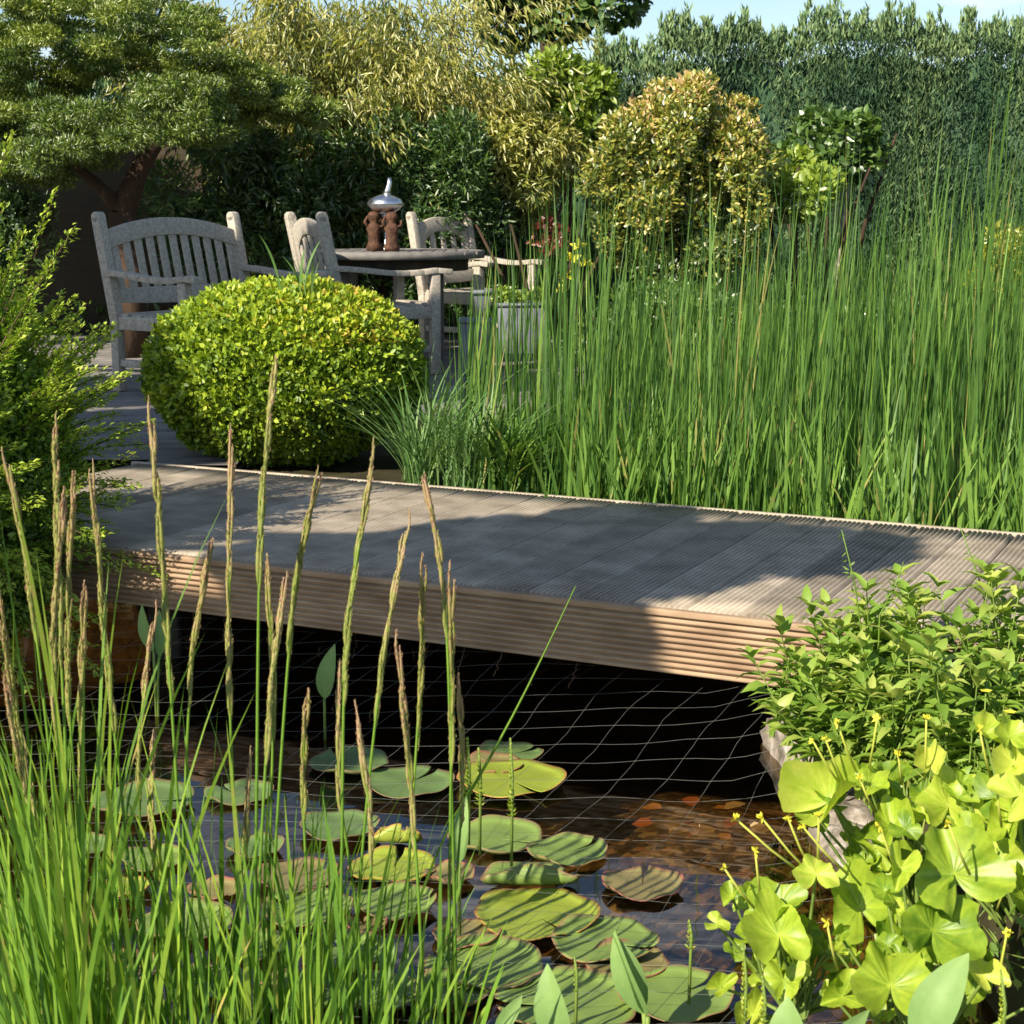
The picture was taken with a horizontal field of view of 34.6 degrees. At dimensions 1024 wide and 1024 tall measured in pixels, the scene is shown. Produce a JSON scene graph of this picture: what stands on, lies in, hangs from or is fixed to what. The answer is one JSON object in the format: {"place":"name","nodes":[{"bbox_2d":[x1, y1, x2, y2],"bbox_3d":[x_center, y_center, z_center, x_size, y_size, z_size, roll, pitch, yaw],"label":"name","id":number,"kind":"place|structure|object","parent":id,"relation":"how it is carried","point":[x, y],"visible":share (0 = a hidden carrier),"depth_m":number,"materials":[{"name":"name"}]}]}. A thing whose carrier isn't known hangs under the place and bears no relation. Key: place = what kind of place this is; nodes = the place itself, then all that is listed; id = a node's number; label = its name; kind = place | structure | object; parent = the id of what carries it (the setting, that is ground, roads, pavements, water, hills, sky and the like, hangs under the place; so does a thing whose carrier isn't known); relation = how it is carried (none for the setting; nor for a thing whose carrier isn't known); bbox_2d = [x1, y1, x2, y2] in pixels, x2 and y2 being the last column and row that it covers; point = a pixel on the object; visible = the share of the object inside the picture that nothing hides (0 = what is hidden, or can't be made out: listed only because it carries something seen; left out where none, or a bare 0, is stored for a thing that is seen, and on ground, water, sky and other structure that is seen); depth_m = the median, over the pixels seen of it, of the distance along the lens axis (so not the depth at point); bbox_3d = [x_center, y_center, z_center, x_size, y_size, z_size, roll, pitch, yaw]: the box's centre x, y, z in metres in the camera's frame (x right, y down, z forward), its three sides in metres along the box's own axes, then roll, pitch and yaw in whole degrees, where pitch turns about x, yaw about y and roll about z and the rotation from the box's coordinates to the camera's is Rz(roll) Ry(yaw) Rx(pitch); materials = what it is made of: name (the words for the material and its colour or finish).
{"place":"outdoors","nodes":[
{"label":"outdoors","id":0,"kind":"place"},
{"bbox_2d":[7,335,667,470],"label":"terrace","id":1,"kind":"structure","parent":0,"point":[131,402],"depth_m":8.49,"materials":[{"name":"stone"}]},
{"bbox_2d":[0,177,63,314],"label":"evergreen shrub","id":2,"kind":"object","parent":1,"relation":"on","point":[19,212],"visible":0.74,"depth_m":12.20,"materials":[{"name":"green plant"}]},
{"bbox_2d":[0,0,346,357],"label":"spreading juniper","id":3,"kind":"object","parent":1,"relation":"on","point":[60,132],"visible":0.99,"depth_m":11.07,"materials":[{"name":"green plant"}]},
{"bbox_2d":[91,212,332,390],"bbox_3d":[-1.716,-1.238,9.557,0.797,1.002,1.156,7,12,33],"label":"garden bench","id":4,"kind":"object","parent":1,"relation":"on","point":[114,274],"visible":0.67,"depth_m":9.48,"materials":[{"name":"grey wood"}]},
{"bbox_2d":[137,102,528,325],"bbox_3d":[-1.490,-2.248,12.698,3.289,1.862,1.120,0,10,0],"label":"evergreen shrub","id":5,"kind":"object","parent":1,"relation":"on","point":[441,159],"visible":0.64,"depth_m":12.48,"materials":[{"name":"green plant"}]},
{"bbox_2d":[93,0,622,337],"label":"bamboo clump","id":6,"kind":"object","parent":1,"relation":"on","point":[356,73],"visible":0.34,"depth_m":12.75,"materials":[{"name":"green plant"}]},
{"bbox_2d":[284,212,452,373],"bbox_3d":[-0.902,-1.380,10.339,0.877,1.002,0.636,-5,12,-27],"label":"garden armchair","id":7,"kind":"object","parent":1,"relation":"on","point":[300,231],"visible":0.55,"depth_m":10.20,"materials":[{"name":"grey wood"}]},
{"bbox_2d":[304,248,484,358],"bbox_3d":[-0.802,-1.378,11.032,1.240,0.749,1.240,0,10,0],"label":"garden table","id":8,"kind":"object","parent":1,"relation":"on","point":[405,259],"visible":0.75,"depth_m":10.54,"materials":[{"name":"grey wood"}]},
{"bbox_2d":[363,178,403,250],"bbox_3d":[-0.845,-1.960,10.824,0.266,0.476,0.244,0,10,0],"label":"ornamental oil lamp","id":9,"kind":"object","parent":8,"relation":"on","point":[386,204],"visible":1,"depth_m":10.76,"materials":[{"name":"ceramic"}]},
{"bbox_2d":[406,212,543,344],"bbox_3d":[-0.261,-1.703,12.108,0.797,1.002,0.676,9,13,39],"label":"garden armchair","id":10,"kind":"object","parent":1,"relation":"on","point":[421,232],"visible":0.42,"depth_m":12.10,"materials":[{"name":"grey wood"}]},
{"bbox_2d":[490,284,544,353],"bbox_3d":[0.037,-1.265,10.684,0.377,0.452,0.345,0,10,0],"label":"zinc planter","id":11,"kind":"object","parent":1,"relation":"on","point":[505,299],"visible":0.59,"depth_m":10.56,"materials":[{"name":"grey metal"}]},
{"bbox_2d":[453,66,599,337],"bbox_3d":[0.105,-2.436,12.958,1.246,2.143,1.022,0,10,0],"label":"olive shrub","id":12,"kind":"object","parent":1,"relation":"on","point":[512,150],"visible":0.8,"depth_m":12.72,"materials":[{"name":"green plant"}]},
{"bbox_2d":[475,215,611,335],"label":"red leaved plant","id":13,"kind":"object","parent":1,"relation":"on","point":[544,220],"visible":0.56,"depth_m":11.77,"materials":[{"name":"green plant"}]},
{"bbox_2d":[509,42,633,334],"bbox_3d":[0.476,-2.611,13.329,1.015,2.354,0.880,0,10,0],"label":"green shrub","id":14,"kind":"object","parent":1,"relation":"on","point":[600,86],"visible":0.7,"depth_m":12.95,"materials":[{"name":"green plant"}]},
{"bbox_2d":[0,452,1021,1023],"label":"water","id":15,"kind":"structure","parent":0,"point":[676,810],"depth_m":4.13,"materials":[{"name":"liquid"}]},
{"bbox_2d":[0,594,44,984],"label":"flowering sedge","id":16,"kind":"object","parent":15,"relation":"in","point":[9,669],"visible":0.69,"depth_m":2.48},
{"bbox_2d":[2,670,49,940],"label":"flowering sedge","id":17,"kind":"object","parent":15,"relation":"in","point":[8,694],"visible":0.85,"depth_m":2.41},
{"bbox_2d":[0,426,67,634],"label":"evergreen","id":18,"kind":"object","parent":15,"relation":"on","point":[20,593],"visible":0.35,"depth_m":4.71,"materials":[{"name":"green plant"}]},
{"bbox_2d":[1,446,69,1015],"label":"flowering sedge","id":19,"kind":"object","parent":15,"relation":"in","point":[34,626],"visible":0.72,"depth_m":2.51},
{"bbox_2d":[51,410,74,968],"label":"flowering sedge","id":20,"kind":"object","parent":15,"relation":"in","point":[55,472],"visible":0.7,"depth_m":2.43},
{"bbox_2d":[64,469,77,838],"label":"flowering sedge","id":21,"kind":"object","parent":15,"relation":"in","point":[70,532],"visible":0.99,"depth_m":2.58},
{"bbox_2d":[49,486,93,1023],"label":"flowering sedge","id":22,"kind":"object","parent":15,"relation":"in","point":[55,596],"visible":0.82,"depth_m":2.37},
{"bbox_2d":[76,579,87,944],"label":"flowering sedge","id":23,"kind":"object","parent":15,"relation":"in","point":[82,645],"visible":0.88,"depth_m":2.47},
{"bbox_2d":[0,129,167,693],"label":"arching evergreen","id":24,"kind":"object","parent":15,"relation":"on","point":[33,394],"visible":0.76,"depth_m":4.80,"materials":[{"name":"green plant"}]},
{"bbox_2d":[87,458,136,973],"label":"flowering sedge","id":25,"kind":"object","parent":15,"relation":"in","point":[108,672],"visible":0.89,"depth_m":2.55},
{"bbox_2d":[90,778,193,817],"bbox_3d":[-0.855,0.660,3.789,0.233,0.021,0.234,0,10,0],"label":"lily pad","id":26,"kind":"object","parent":15,"relation":"on","point":[163,792],"visible":0.44,"depth_m":3.81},
{"bbox_2d":[135,599,157,964],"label":"flowering sedge","id":27,"kind":"object","parent":15,"relation":"in","point":[144,682],"visible":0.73,"depth_m":2.79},
{"bbox_2d":[138,605,165,716],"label":"pickerel plant","id":28,"kind":"object","parent":15,"relation":"on","point":[143,628],"visible":0.7,"depth_m":4.44,"materials":[{"name":"green plant"}]},
{"bbox_2d":[147,729,158,960],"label":"flowering sedge","id":29,"kind":"object","parent":15,"relation":"in","point":[151,796],"visible":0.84,"depth_m":2.64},
{"bbox_2d":[147,395,187,1023],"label":"flowering sedge","id":30,"kind":"object","parent":15,"relation":"in","point":[159,534],"visible":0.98,"depth_m":2.49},
{"bbox_2d":[179,538,213,939],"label":"flowering sedge","id":31,"kind":"object","parent":15,"relation":"in","point":[203,580],"visible":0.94,"depth_m":2.60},
{"bbox_2d":[225,423,240,1011],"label":"flowering sedge","id":32,"kind":"object","parent":15,"relation":"in","point":[229,647],"visible":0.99,"depth_m":2.64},
{"bbox_2d":[204,778,273,805],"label":"lily pad","id":33,"kind":"object","parent":15,"relation":"on","point":[240,785],"visible":0.62,"depth_m":3.87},
{"bbox_2d":[0,470,506,1023],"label":"sedge leaves","id":34,"kind":"object","parent":15,"relation":"on","point":[34,950],"visible":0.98,"depth_m":2.46,"materials":[{"name":"plant"}]},
{"bbox_2d":[253,354,277,1009],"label":"flowering sedge","id":35,"kind":"object","parent":15,"relation":"in","point":[260,543],"visible":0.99,"depth_m":2.45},
{"bbox_2d":[253,572,287,1021],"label":"flowering sedge","id":36,"kind":"object","parent":15,"relation":"in","point":[279,617],"visible":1,"depth_m":2.41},
{"bbox_2d":[264,553,276,969],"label":"flowering sedge","id":37,"kind":"object","parent":15,"relation":"in","point":[269,609],"visible":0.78,"depth_m":2.74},
{"bbox_2d":[268,464,321,1018],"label":"flowering sedge","id":38,"kind":"object","parent":15,"relation":"in","point":[306,528],"visible":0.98,"depth_m":2.54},
{"bbox_2d":[257,856,339,892],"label":"lily pad","id":39,"kind":"object","parent":15,"relation":"on","point":[283,865],"visible":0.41,"depth_m":3.39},
{"bbox_2d":[300,687,310,1023],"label":"flowering sedge","id":40,"kind":"object","parent":15,"relation":"in","point":[304,747],"visible":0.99,"depth_m":2.69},
{"bbox_2d":[261,887,353,927],"bbox_3d":[-0.398,0.768,3.208,0.182,0.021,0.182,0,10,0],"label":"lily pad","id":41,"kind":"object","parent":15,"relation":"on","point":[301,905],"visible":0.33,"depth_m":3.23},
{"bbox_2d":[316,644,335,739],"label":"pickerel plant","id":42,"kind":"object","parent":15,"relation":"on","point":[325,675],"visible":0.94,"depth_m":4.25,"materials":[{"name":"green plant"}]},
{"bbox_2d":[299,809,379,840],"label":"lily pad","id":43,"kind":"object","parent":15,"relation":"on","point":[357,818],"visible":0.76,"depth_m":3.65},
{"bbox_2d":[308,744,388,773],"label":"lily pad","id":44,"kind":"object","parent":15,"relation":"on","point":[324,760],"visible":0.73,"depth_m":4.08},
{"bbox_2d":[335,659,363,1014],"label":"flowering sedge","id":45,"kind":"object","parent":15,"relation":"in","point":[338,737],"visible":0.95,"depth_m":2.66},
{"bbox_2d":[338,436,374,1019],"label":"flowering sedge","id":46,"kind":"object","parent":15,"relation":"in","point":[347,628],"visible":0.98,"depth_m":2.49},
{"bbox_2d":[354,700,374,1023],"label":"flowering sedge","id":47,"kind":"object","parent":15,"relation":"in","point":[367,785],"visible":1,"depth_m":2.44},
{"bbox_2d":[352,508,410,1018],"bbox_3d":[-0.220,0.553,2.659,0.135,1.128,0.020,-4,11,-21],"label":"flowering sedge","id":48,"kind":"object","parent":15,"relation":"in","point":[394,589],"visible":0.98,"depth_m":2.60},
{"bbox_2d":[348,845,435,882],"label":"lily pad","id":49,"kind":"object","parent":15,"relation":"on","point":[380,853],"visible":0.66,"depth_m":3.43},
{"bbox_2d":[351,882,436,920],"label":"lily pad","id":50,"kind":"object","parent":15,"relation":"on","point":[398,890],"visible":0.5,"depth_m":3.24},
{"bbox_2d":[379,929,408,1019],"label":"pickerel plant","id":51,"kind":"object","parent":15,"relation":"on","point":[403,984],"visible":0.48,"depth_m":2.69,"materials":[{"name":"green plant"}]},
{"bbox_2d":[394,629,424,1023],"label":"flowering sedge","id":52,"kind":"object","parent":15,"relation":"in","point":[409,767],"visible":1,"depth_m":2.48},
{"bbox_2d":[368,765,454,798],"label":"lily pad","id":53,"kind":"object","parent":15,"relation":"on","point":[385,781],"visible":0.77,"depth_m":3.95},
{"bbox_2d":[402,551,427,1017],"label":"flowering sedge","id":54,"kind":"object","parent":15,"relation":"in","point":[421,622],"visible":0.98,"depth_m":2.71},
{"bbox_2d":[0,607,873,1023],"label":"pond net","id":55,"kind":"object","parent":15,"relation":"on","point":[432,801],"visible":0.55,"depth_m":3.64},
{"bbox_2d":[421,472,457,1023],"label":"flowering sedge","id":56,"kind":"object","parent":15,"relation":"in","point":[439,554],"visible":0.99,"depth_m":2.64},
{"bbox_2d":[447,560,456,1023],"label":"flowering sedge","id":57,"kind":"object","parent":15,"relation":"in","point":[452,599],"visible":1,"depth_m":2.57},
{"bbox_2d":[413,968,492,1006],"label":"lily pad","id":58,"kind":"object","parent":15,"relation":"on","point":[474,999],"visible":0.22,"depth_m":2.89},
{"bbox_2d":[450,672,466,1011],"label":"flowering sedge","id":59,"kind":"object","parent":15,"relation":"in","point":[462,760],"visible":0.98,"depth_m":2.76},
{"bbox_2d":[424,932,543,990],"bbox_3d":[-0.052,0.816,2.973,0.218,0.020,0.218,0,10,0],"label":"lily pad","id":60,"kind":"object","parent":15,"relation":"on","point":[526,955],"visible":0.69,"depth_m":3.00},
{"bbox_2d":[447,814,541,853],"bbox_3d":[-0.038,0.706,3.588,0.207,0.021,0.207,0,10,0],"label":"lily pad","id":61,"kind":"object","parent":15,"relation":"on","point":[524,830],"visible":0.8,"depth_m":3.61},
{"bbox_2d":[456,759,566,797],"bbox_3d":[-0.001,0.633,3.935,0.264,0.021,0.264,0,10,0],"label":"lily pad","id":62,"kind":"object","parent":15,"relation":"on","point":[538,776],"visible":0.79,"depth_m":3.94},
{"bbox_2d":[480,861,580,885],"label":"lily pad","id":63,"kind":"object","parent":15,"relation":"on","point":[497,875],"visible":0.99,"depth_m":3.29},
{"bbox_2d":[474,887,600,940],"bbox_3d":[0.049,0.773,3.182,0.244,0.021,0.245,0,10,0],"label":"lily pad","id":64,"kind":"object","parent":15,"relation":"on","point":[525,903],"visible":0.94,"depth_m":3.20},
{"bbox_2d":[534,964,569,1023],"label":"pickerel plant","id":65,"kind":"object","parent":15,"relation":"on","point":[549,1006],"visible":1,"depth_m":2.54,"materials":[{"name":"green plant"}]},
{"bbox_2d":[494,965,635,1023],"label":"lily pad","id":66,"kind":"object","parent":15,"relation":"on","point":[609,1006],"visible":0.59,"depth_m":2.85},
{"bbox_2d":[526,832,607,866],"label":"lily pad","id":67,"kind":"object","parent":15,"relation":"on","point":[556,845],"visible":0.97,"depth_m":3.52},
{"bbox_2d":[551,914,659,962],"bbox_3d":[0.174,0.792,3.064,0.202,0.020,0.203,0,10,0],"label":"lily pad","id":68,"kind":"object","parent":15,"relation":"on","point":[597,930],"visible":0.83,"depth_m":3.08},
{"bbox_2d":[585,938,669,977],"bbox_3d":[0.210,0.815,2.991,0.155,0.021,0.157,0,10,0],"label":"lily pad","id":69,"kind":"object","parent":15,"relation":"on","point":[655,957],"visible":0.39,"depth_m":3.00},
{"bbox_2d":[610,930,649,1023],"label":"pickerel plant","id":70,"kind":"object","parent":15,"relation":"on","point":[629,979],"visible":1,"depth_m":2.64,"materials":[{"name":"green plant"}]},
{"bbox_2d":[602,865,683,900],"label":"lily pad","id":71,"kind":"object","parent":15,"relation":"on","point":[652,888],"visible":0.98,"depth_m":3.34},
{"bbox_2d":[617,964,734,1023],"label":"lily pad","id":72,"kind":"object","parent":15,"relation":"on","point":[675,1007],"visible":0.77,"depth_m":2.85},
{"bbox_2d":[449,1,1023,533],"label":"tall reeds","id":73,"kind":"object","parent":15,"relation":"on","point":[777,425],"visible":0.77,"depth_m":6.58,"materials":[{"name":"plant"}]},
{"bbox_2d":[704,811,902,1023],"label":"marsh marigold","id":74,"kind":"object","parent":15,"relation":"on","point":[786,942],"visible":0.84,"depth_m":2.61,"materials":[{"name":"green plant"}]},
{"bbox_2d":[843,953,968,1023],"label":"pickerel plant","id":75,"kind":"object","parent":15,"relation":"on","point":[937,996],"visible":1,"depth_m":2.27,"materials":[{"name":"green plant"}]},
{"bbox_2d":[820,819,1023,1023],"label":"marsh marigold","id":76,"kind":"object","parent":15,"relation":"on","point":[936,926],"visible":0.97,"depth_m":2.45,"materials":[{"name":"green plant"}]},
{"bbox_2d":[0,0,1023,100],"label":"sky","id":77,"kind":"structure","parent":0,"point":[774,12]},
{"bbox_2d":[80,316,1023,1023],"bbox_3d":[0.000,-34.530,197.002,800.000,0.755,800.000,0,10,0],"label":"ground","id":78,"kind":"structure","parent":0,"point":[386,468],"depth_m":3.81,"materials":[{"name":"soil"}]},
{"bbox_2d":[0,138,210,334],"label":"garden wall","id":79,"kind":"structure","parent":78,"relation":"on","point":[78,272],"depth_m":13.91,"materials":[{"name":"brick"}]},
{"bbox_2d":[135,272,431,468],"bbox_3d":[-0.954,-0.587,6.959,1.237,0.854,1.127,0,10,0],"label":"boxwood ball","id":80,"kind":"object","parent":78,"relation":"on","point":[208,356],"visible":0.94,"depth_m":6.58,"materials":[{"name":"green plant"}]},
{"bbox_2d":[323,365,505,485],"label":"sedge tuft","id":81,"kind":"object","parent":78,"relation":"on","point":[418,462],"visible":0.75,"depth_m":6.28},
{"bbox_2d":[372,341,522,470],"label":"sedge tuft","id":82,"kind":"object","parent":78,"relation":"on","point":[426,386],"visible":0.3,"depth_m":6.73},
{"bbox_2d":[382,377,565,489],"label":"sedge tuft","id":83,"kind":"object","parent":78,"relation":"on","point":[455,459],"visible":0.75,"depth_m":6.18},
{"bbox_2d":[430,403,564,493],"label":"sedge tuft","id":84,"kind":"object","parent":78,"relation":"on","point":[519,457],"visible":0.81,"depth_m":6.15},
{"bbox_2d":[15,291,1005,382],"bbox_3d":[0.524,-1.313,12.683,10.117,0.553,6.323,0,10,0],"label":"ground cover","id":85,"kind":"object","parent":78,"relation":"on","point":[157,307],"visible":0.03,"depth_m":13.86,"materials":[{"name":"green plant"}]},
{"bbox_2d":[11,0,1023,315],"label":"conifer hedge","id":86,"kind":"object","parent":78,"relation":"on","point":[885,86],"visible":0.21,"depth_m":15.51,"materials":[{"name":"green plant"}]},
{"bbox_2d":[49,461,1023,703],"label":"footbridge","id":87,"kind":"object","parent":78,"relation":"on","point":[696,591],"visible":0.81,"depth_m":4.84,"materials":[{"name":"grey wood"}]},
{"bbox_2d":[464,0,653,55],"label":"broadleaf tree","id":88,"kind":"object","parent":78,"relation":"on","point":[633,14],"visible":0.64,"depth_m":20.80,"materials":[{"name":"green plant"}]},
{"bbox_2d":[561,275,792,379],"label":"yellowish undergrowth","id":89,"kind":"object","parent":78,"relation":"on","point":[613,294],"visible":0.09,"depth_m":9.97,"materials":[{"name":"green plant"}]},
{"bbox_2d":[573,66,785,299],"bbox_3d":[1.137,-1.982,11.022,1.478,1.947,1.067,0,10,0],"label":"variegated shrub","id":90,"kind":"object","parent":78,"relation":"on","point":[680,128],"visible":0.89,"depth_m":10.78,"materials":[{"name":"yellow plant"}]},
{"bbox_2d":[736,645,870,761],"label":"leafy herb","id":91,"kind":"object","parent":78,"relation":"on","point":[802,730],"visible":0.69,"depth_m":3.63,"materials":[{"name":"green plant"}]},
{"bbox_2d":[744,142,870,317],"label":"lime shrub","id":92,"kind":"object","parent":78,"relation":"on","point":[790,176],"visible":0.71,"depth_m":11.23,"materials":[{"name":"green plant"}]},
{"bbox_2d":[749,584,893,738],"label":"leafy herb","id":93,"kind":"object","parent":78,"relation":"on","point":[781,621],"visible":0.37,"depth_m":3.85,"materials":[{"name":"green plant"}]},
{"bbox_2d":[766,99,897,336],"bbox_3d":[2.368,-2.187,12.421,1.035,1.847,0.948,0,10,0],"label":"green shrub","id":94,"kind":"object","parent":78,"relation":"on","point":[828,127],"visible":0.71,"depth_m":12.07,"materials":[{"name":"green plant"}]},
{"bbox_2d":[829,786,874,824],"bbox_3d":[0.757,0.717,3.750,0.164,0.146,0.359,0,10,0],"label":"edging stone","id":95,"kind":"object","parent":78,"relation":"on","point":[855,811],"visible":0.13,"depth_m":3.66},
{"bbox_2d":[817,570,939,750],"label":"leafy herb","id":96,"kind":"object","parent":78,"relation":"on","point":[870,615],"visible":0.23,"depth_m":3.74,"materials":[{"name":"green plant"}]},
{"bbox_2d":[791,630,971,794],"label":"leafy herb","id":97,"kind":"object","parent":78,"relation":"on","point":[896,692],"visible":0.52,"depth_m":3.52,"materials":[{"name":"green plant"}]},
{"bbox_2d":[778,713,988,907],"bbox_3d":[0.693,0.558,2.933,0.452,0.455,0.268,0,10,0],"label":"marsh marigold","id":98,"kind":"object","parent":78,"relation":"on","point":[807,791],"visible":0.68,"depth_m":2.89,"materials":[{"name":"green plant"}]},
{"bbox_2d":[807,563,981,744],"bbox_3d":[0.869,0.347,3.736,0.313,0.417,0.450,-8,13,-36],"label":"leafy herb","id":99,"kind":"object","parent":78,"relation":"on","point":[912,616],"visible":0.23,"depth_m":3.68,"materials":[{"name":"green plant"}]},
{"bbox_2d":[849,620,975,797],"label":"leafy herb","id":100,"kind":"object","parent":78,"relation":"on","point":[904,709],"visible":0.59,"depth_m":3.42,"materials":[{"name":"green plant"}]},
{"bbox_2d":[852,659,1023,993],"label":"bank grass","id":101,"kind":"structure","parent":78,"relation":"on","point":[1017,983],"depth_m":3.13,"materials":[{"name":"green plant"}]},
{"bbox_2d":[888,709,1023,930],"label":"marsh marigold","id":102,"kind":"object","parent":78,"relation":"on","point":[1001,790],"visible":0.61,"depth_m":2.77,"materials":[{"name":"green plant"}]},
{"bbox_2d":[901,568,1023,748],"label":"leafy herb","id":103,"kind":"object","parent":78,"relation":"on","point":[956,620],"visible":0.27,"depth_m":3.54,"materials":[{"name":"green plant"}]},
{"bbox_2d":[907,628,1023,819],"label":"leafy herb","id":104,"kind":"object","parent":78,"relation":"on","point":[1004,655],"visible":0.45,"depth_m":3.25,"materials":[{"name":"green plant"}]},
{"bbox_2d":[963,550,1023,750],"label":"leafy herb","id":105,"kind":"object","parent":78,"relation":"on","point":[1014,632],"visible":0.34,"depth_m":3.49,"materials":[{"name":"green plant"}]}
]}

